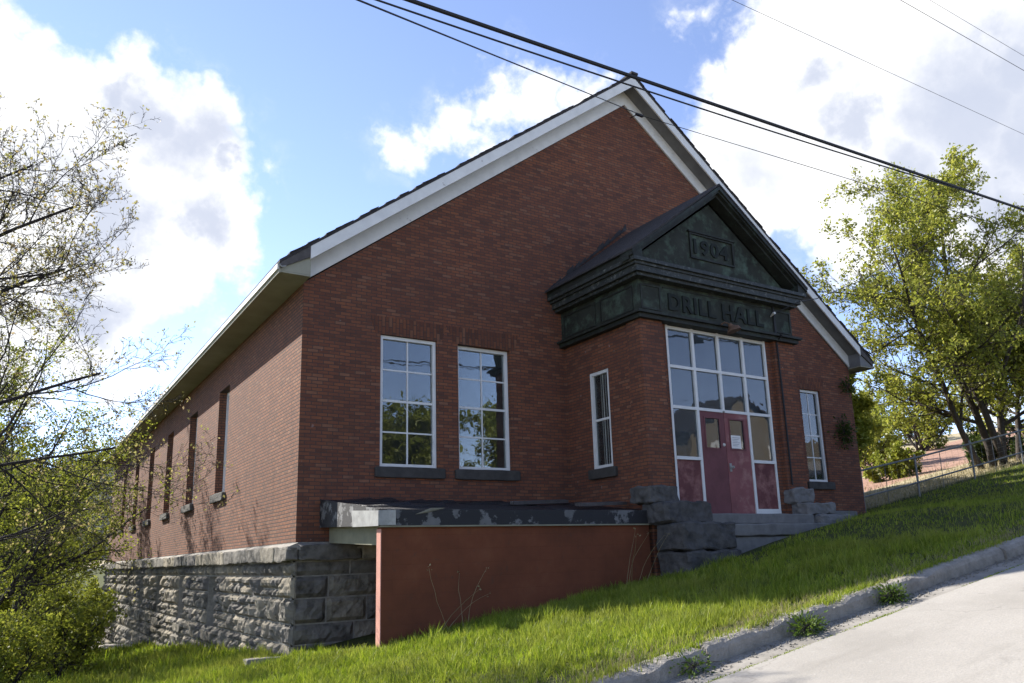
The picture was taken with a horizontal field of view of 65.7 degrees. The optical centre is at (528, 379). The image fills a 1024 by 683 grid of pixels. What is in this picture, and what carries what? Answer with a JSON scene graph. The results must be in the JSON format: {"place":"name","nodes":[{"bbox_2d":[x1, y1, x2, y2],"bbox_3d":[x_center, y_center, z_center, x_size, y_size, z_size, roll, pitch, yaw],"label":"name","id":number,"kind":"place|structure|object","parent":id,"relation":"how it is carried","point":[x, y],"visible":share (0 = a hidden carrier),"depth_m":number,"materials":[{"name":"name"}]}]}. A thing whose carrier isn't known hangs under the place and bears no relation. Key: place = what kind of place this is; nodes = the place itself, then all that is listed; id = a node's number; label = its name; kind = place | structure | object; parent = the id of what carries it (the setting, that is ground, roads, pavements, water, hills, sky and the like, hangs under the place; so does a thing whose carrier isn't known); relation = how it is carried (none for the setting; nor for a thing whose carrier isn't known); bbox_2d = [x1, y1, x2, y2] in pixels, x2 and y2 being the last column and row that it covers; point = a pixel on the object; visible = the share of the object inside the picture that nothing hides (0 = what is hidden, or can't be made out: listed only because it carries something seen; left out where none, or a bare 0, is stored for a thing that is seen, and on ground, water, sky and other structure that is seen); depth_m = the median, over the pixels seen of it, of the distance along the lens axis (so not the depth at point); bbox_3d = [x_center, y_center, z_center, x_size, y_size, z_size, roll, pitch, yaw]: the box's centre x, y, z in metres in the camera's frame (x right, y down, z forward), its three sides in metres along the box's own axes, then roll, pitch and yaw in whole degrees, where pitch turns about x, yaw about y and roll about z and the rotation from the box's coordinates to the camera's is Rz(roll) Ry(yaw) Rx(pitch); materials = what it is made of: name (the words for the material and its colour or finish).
{"place":"outdoors","nodes":[
{"label":"outdoors","id":0,"kind":"place"},
{"bbox_2d":[0,448,113,570],"bbox_3d":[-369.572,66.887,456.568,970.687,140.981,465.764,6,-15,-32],"label":"hills","id":1,"kind":"structure","parent":0,"point":[104,516],"depth_m":505.40,"materials":[{"name":"green plant"}]},
{"bbox_2d":[89,642,279,665],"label":"path","id":2,"kind":"structure","parent":0,"point":[106,645],"depth_m":12.35,"materials":[{"name":"concrete"}]},
{"bbox_2d":[0,0,1023,466],"label":"sky","id":3,"kind":"structure","parent":0,"point":[283,124],"materials":[{"name":"blue"}]},
{"bbox_2d":[8,428,1023,682],"bbox_3d":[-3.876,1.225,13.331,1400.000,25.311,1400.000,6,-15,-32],"label":"ground","id":4,"kind":"structure","parent":0,"point":[954,440],"depth_m":13.36,"materials":[{"name":"soil"}]},
{"bbox_2d":[0,550,40,651],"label":"leafy bush","id":5,"kind":"object","parent":4,"relation":"on","point":[5,604],"visible":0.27,"depth_m":23.02,"materials":[{"name":"green plant"}]},
{"bbox_2d":[0,439,43,604],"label":"young tree","id":6,"kind":"object","parent":4,"relation":"on","point":[20,451],"visible":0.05,"depth_m":41.98,"materials":[{"name":"green plant"}]},
{"bbox_2d":[0,602,61,682],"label":"leafy bush","id":7,"kind":"object","parent":4,"relation":"on","point":[22,639],"visible":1,"depth_m":13.40,"materials":[{"name":"green plant"}]},
{"bbox_2d":[0,297,80,542],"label":"young tree","id":8,"kind":"object","parent":4,"relation":"on","point":[37,413],"visible":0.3,"depth_m":22.75,"materials":[{"name":"green plant"}]},
{"bbox_2d":[0,434,80,587],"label":"young tree","id":9,"kind":"object","parent":4,"relation":"on","point":[12,531],"visible":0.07,"depth_m":29.63,"materials":[{"name":"green plant"}]},
{"bbox_2d":[0,423,121,669],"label":"young tree","id":10,"kind":"object","parent":4,"relation":"on","point":[8,571],"visible":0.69,"depth_m":15.22,"materials":[{"name":"green plant"}]},
{"bbox_2d":[0,588,126,680],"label":"leafy bush","id":11,"kind":"object","parent":4,"relation":"on","point":[69,626],"visible":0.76,"depth_m":16.45,"materials":[{"name":"green plant"}]},
{"bbox_2d":[18,565,111,641],"bbox_3d":[-19.172,9.482,32.684,3.772,3.834,5.271,1,-13,-14],"label":"leafy bush","id":12,"kind":"object","parent":4,"relation":"on","point":[79,591],"visible":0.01,"depth_m":33.07,"materials":[{"name":"green plant"}]},
{"bbox_2d":[18,566,119,662],"bbox_3d":[-12.747,6.678,21.803,2.852,3.252,2.903,6,-15,-32],"label":"leafy bush","id":13,"kind":"object","parent":4,"relation":"on","point":[95,589],"visible":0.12,"depth_m":22.21,"materials":[{"name":"green plant"}]},
{"bbox_2d":[0,378,138,649],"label":"young tree","id":14,"kind":"object","parent":4,"relation":"on","point":[79,535],"visible":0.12,"depth_m":28.29,"materials":[{"name":"green plant"}]},
{"bbox_2d":[41,497,108,600],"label":"young tree","id":15,"kind":"object","parent":4,"relation":"on","point":[80,582],"visible":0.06,"depth_m":41.86,"materials":[{"name":"green plant"}]},
{"bbox_2d":[0,317,182,636],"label":"young tree","id":16,"kind":"object","parent":4,"relation":"on","point":[85,496],"visible":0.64,"depth_m":20.43,"materials":[{"name":"green plant"}]},
{"bbox_2d":[0,92,237,609],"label":"bare tree","id":17,"kind":"object","parent":4,"relation":"on","point":[46,274],"visible":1,"depth_m":11.39,"materials":[{"name":"green plant"}]},
{"bbox_2d":[427,564,488,629],"bbox_3d":[-1.052,3.109,11.376,1.238,0.959,0.462,10,-17,-43],"label":"dry weed","id":18,"kind":"object","parent":4,"relation":"on","point":[460,599],"visible":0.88,"depth_m":11.31,"materials":[{"name":"brown plant"}]},
{"bbox_2d":[90,71,873,655],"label":"drill hall","id":19,"kind":"structure","parent":4,"relation":"on","point":[586,299],"depth_m":15.96,"materials":[{"name":"red brick"}]},
{"bbox_2d":[134,613,140,619],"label":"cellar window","id":20,"kind":"structure","parent":19,"relation":"in","point":[137,616],"depth_m":26.28,"materials":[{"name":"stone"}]},
{"bbox_2d":[151,617,159,625],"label":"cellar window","id":21,"kind":"structure","parent":19,"relation":"in","point":[154,620],"depth_m":23.20,"materials":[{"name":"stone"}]},
{"bbox_2d":[172,623,183,632],"bbox_3d":[-9.031,6.387,20.467,0.203,0.222,1.029,6,-15,-33],"label":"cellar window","id":22,"kind":"structure","parent":19,"relation":"in","point":[179,629],"depth_m":20.20,"materials":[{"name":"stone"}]},
{"bbox_2d":[192,417,197,503],"bbox_3d":[-8.911,2.150,21.491,0.100,2.452,1.042,6,-15,-32],"label":"window","id":23,"kind":"structure","parent":19,"relation":"in","point":[197,417],"depth_m":21.84,"materials":[{"name":"white paint"}]},
{"bbox_2d":[200,630,214,640],"bbox_3d":[-7.058,5.637,17.491,0.202,0.217,1.043,6,-15,-33],"label":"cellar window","id":24,"kind":"structure","parent":19,"relation":"in","point":[206,635],"depth_m":17.30,"materials":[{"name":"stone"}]},
{"bbox_2d":[222,392,229,491],"bbox_3d":[-6.934,1.421,18.511,0.100,2.452,1.042,6,-15,-32],"label":"window","id":25,"kind":"structure","parent":19,"relation":"in","point":[227,409],"depth_m":18.86,"materials":[{"name":"white paint"}]},
{"bbox_2d":[380,335,435,467],"bbox_3d":[-2.260,0.413,14.724,1.137,2.432,0.100,6,-15,-32],"label":"window","id":26,"kind":"structure","parent":19,"relation":"in","point":[432,345],"depth_m":14.80,"materials":[{"name":"clear glass"}]},
{"bbox_2d":[458,346,509,470],"bbox_3d":[-0.929,0.571,15.630,1.182,2.432,0.100,6,-15,-32],"label":"window","id":27,"kind":"structure","parent":19,"relation":"in","point":[504,382],"depth_m":15.75,"materials":[{"name":"clear glass"}]},
{"bbox_2d":[320,498,651,647],"bbox_3d":[-0.617,3.338,13.357,5.112,2.833,2.634,6,-15,-32],"label":"areaway cover","id":28,"kind":"object","parent":19,"relation":"attached to","point":[534,553],"visible":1,"depth_m":12.18,"materials":[{"name":"red metal"}]},
{"bbox_2d":[356,0,639,114],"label":"service wire","id":29,"kind":"object","parent":19,"relation":"attached to","point":[386,11],"visible":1,"depth_m":9.79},
{"bbox_2d":[590,368,612,468],"bbox_3d":[1.490,0.770,15.643,0.135,1.932,0.612,6,-15,-32],"label":"window","id":30,"kind":"structure","parent":19,"relation":"in","point":[599,381],"depth_m":15.68,"materials":[{"name":"clear glass"}]},
{"bbox_2d":[699,411,731,513],"bbox_3d":[3.592,1.592,15.296,0.666,1.990,0.067,6,-15,-32],"label":"door","id":31,"kind":"structure","parent":19,"relation":"in","point":[716,475],"depth_m":15.29,"materials":[{"name":"red paint"}]},
{"bbox_2d":[723,413,755,513],"bbox_3d":[4.182,1.646,15.625,0.666,1.990,0.147,6,-15,-32],"label":"door","id":32,"kind":"structure","parent":19,"relation":"in","point":[735,425],"depth_m":15.64,"materials":[{"name":"red paint"}]},
{"bbox_2d":[800,389,827,481],"bbox_3d":[7.463,1.473,20.928,0.812,2.432,0.100,6,-15,-32],"label":"window","id":33,"kind":"structure","parent":19,"relation":"in","point":[816,461],"depth_m":20.98,"materials":[{"name":"white paint"}]},
{"bbox_2d":[643,116,1023,232],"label":"service wire","id":34,"kind":"object","parent":19,"relation":"attached to","point":[828,172],"visible":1,"depth_m":20.37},
{"bbox_2d":[827,413,857,449],"bbox_3d":[8.452,1.390,21.366,0.538,1.026,1.110,-13,-17,42],"label":"creeper","id":35,"kind":"object","parent":19,"relation":"attached to","point":[847,428],"visible":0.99,"depth_m":21.35,"materials":[{"name":"green plant"}]},
{"bbox_2d":[838,376,859,396],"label":"creeper","id":36,"kind":"object","parent":19,"relation":"attached to","point":[848,384],"visible":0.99,"depth_m":21.87,"materials":[{"name":"green plant"}]},
{"bbox_2d":[776,231,942,312],"bbox_3d":[10.769,-3.790,22.776,15.645,6.918,0.413,10,-18,-44],"label":"service cable","id":37,"kind":"object","parent":19,"relation":"attached to","point":[855,282],"visible":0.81,"depth_m":19.02,"materials":[{"name":"black rubber"}]},
{"bbox_2d":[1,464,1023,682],"bbox_3d":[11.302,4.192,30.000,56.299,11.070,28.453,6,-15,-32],"label":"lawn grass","id":38,"kind":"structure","parent":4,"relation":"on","point":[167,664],"depth_m":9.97,"materials":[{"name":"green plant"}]},
{"bbox_2d":[627,528,669,582],"bbox_3d":[1.988,2.901,13.069,0.932,0.949,0.574,6,-15,-32],"label":"dry weed","id":39,"kind":"object","parent":4,"relation":"on","point":[647,558],"visible":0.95,"depth_m":13.12,"materials":[{"name":"brown plant"}]},
{"bbox_2d":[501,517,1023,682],"bbox_3d":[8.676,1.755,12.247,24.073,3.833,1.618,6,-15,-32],"label":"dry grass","id":40,"kind":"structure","parent":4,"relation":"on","point":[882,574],"depth_m":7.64,"materials":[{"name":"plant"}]},
{"bbox_2d":[586,535,1023,682],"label":"kerb","id":41,"kind":"structure","parent":4,"relation":"on","point":[724,647],"depth_m":7.16,"materials":[{"name":"concrete"}]},
{"bbox_2d":[560,530,1023,682],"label":"kerb grass","id":42,"kind":"structure","parent":41,"relation":"on","point":[827,600],"depth_m":7.10,"materials":[{"name":"green plant"}]},
{"bbox_2d":[661,555,1023,682],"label":"gutter","id":43,"kind":"object","parent":4,"relation":"on","point":[763,654],"visible":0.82,"depth_m":6.98,"materials":[{"name":"concrete"}]},
{"bbox_2d":[665,648,723,678],"bbox_3d":[1.322,2.238,6.218,0.606,0.284,0.324,6,-15,-32],"label":"kerb weed","id":44,"kind":"object","parent":43,"relation":"on","point":[694,664],"visible":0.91,"depth_m":6.19,"materials":[{"name":"green plant"}]},
{"bbox_2d":[786,603,829,638],"bbox_3d":[2.454,2.167,6.970,0.371,0.410,0.514,-9,-14,28],"label":"kerb weed","id":45,"kind":"object","parent":43,"relation":"on","point":[809,626],"visible":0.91,"depth_m":6.94,"materials":[{"name":"green plant"}]},
{"bbox_2d":[668,554,1023,682],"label":"gutter grit","id":46,"kind":"object","parent":43,"relation":"on","point":[856,615],"visible":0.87,"depth_m":7.31,"materials":[{"name":"grey gravel"}]},
{"bbox_2d":[701,563,1023,682],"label":"crack moss","id":47,"kind":"object","parent":43,"relation":"on","point":[845,630],"visible":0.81,"depth_m":6.88,"materials":[{"name":"green plant"}]},
{"bbox_2d":[872,580,912,605],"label":"kerb weed","id":48,"kind":"object","parent":43,"relation":"on","point":[892,593],"visible":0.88,"depth_m":7.71,"materials":[{"name":"green plant"}]},
{"bbox_2d":[849,373,876,462],"bbox_3d":[8.831,1.358,27.399,6.850,7.344,5.610,6,-15,-32],"label":"maple tree","id":49,"kind":"object","parent":4,"relation":"on","point":[863,405],"visible":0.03,"depth_m":26.66,"materials":[{"name":"green plant"}]},
{"bbox_2d":[858,407,904,469],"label":"shrub","id":50,"kind":"object","parent":4,"relation":"on","point":[881,445],"visible":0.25,"depth_m":42.36,"materials":[{"name":"green plant"}]},
{"bbox_2d":[855,375,910,442],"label":"shrub","id":51,"kind":"object","parent":4,"relation":"on","point":[878,398],"visible":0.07,"depth_m":59.99,"materials":[{"name":"green plant"}]},
{"bbox_2d":[862,438,925,482],"bbox_3d":[16.598,3.735,35.976,2.881,2.077,2.228,-9,-14,29],"label":"shrub","id":52,"kind":"object","parent":4,"relation":"on","point":[897,452],"visible":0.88,"depth_m":35.59,"materials":[{"name":"green plant"}]},
{"bbox_2d":[797,143,1023,469],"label":"maple tree","id":53,"kind":"object","parent":4,"relation":"on","point":[976,345],"visible":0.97,"depth_m":27.13,"materials":[{"name":"green plant"}]},
{"bbox_2d":[874,381,980,450],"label":"shrub","id":54,"kind":"object","parent":4,"relation":"on","point":[937,437],"visible":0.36,"depth_m":50.05,"materials":[{"name":"green plant"}]},
{"bbox_2d":[860,428,1023,508],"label":"pipe fence","id":55,"kind":"object","parent":4,"relation":"on","point":[973,466],"visible":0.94,"depth_m":24.02,"materials":[{"name":"grey metal"}]},
{"bbox_2d":[960,421,1023,465],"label":"shrub","id":56,"kind":"object","parent":4,"relation":"on","point":[973,437],"visible":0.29,"depth_m":32.14,"materials":[{"name":"green plant"}]},
{"bbox_2d":[1005,414,1023,434],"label":"shrub","id":57,"kind":"object","parent":4,"relation":"on","point":[1011,423],"visible":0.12,"depth_m":35.07,"materials":[{"name":"green plant"}]},
{"bbox_2d":[375,0,979,195],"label":"power cable","id":58,"kind":"object","parent":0,"point":[454,26],"visible":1,"depth_m":9.29,"materials":[{"name":"black rubber"}]},
{"bbox_2d":[403,0,1023,210],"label":"power cable","id":59,"kind":"object","parent":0,"point":[503,32],"visible":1,"depth_m":9.61,"materials":[{"name":"black rubber"}]},
{"bbox_2d":[709,564,1023,682],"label":"road","id":60,"kind":"structure","parent":0,"point":[972,632],"depth_m":5.99,"materials":[{"name":"grey concrete"}]},
{"bbox_2d":[733,0,1022,133],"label":"phone line","id":61,"kind":"object","parent":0,"point":[870,63],"visible":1,"depth_m":6.39,"materials":[{"name":"black rubber"}]},
{"bbox_2d":[865,452,1023,509],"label":"dry grass","id":62,"kind":"structure","parent":0,"point":[939,480],"depth_m":26.98,"materials":[{"name":"plant"}]},
{"bbox_2d":[901,0,1023,70],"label":"phone line","id":63,"kind":"object","parent":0,"point":[962,35],"visible":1,"depth_m":7.45,"materials":[{"name":"black rubber"}]},
{"bbox_2d":[930,0,1023,55],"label":"phone line","id":64,"kind":"object","parent":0,"point":[974,26],"visible":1,"depth_m":7.66,"materials":[{"name":"black rubber"}]}
]}

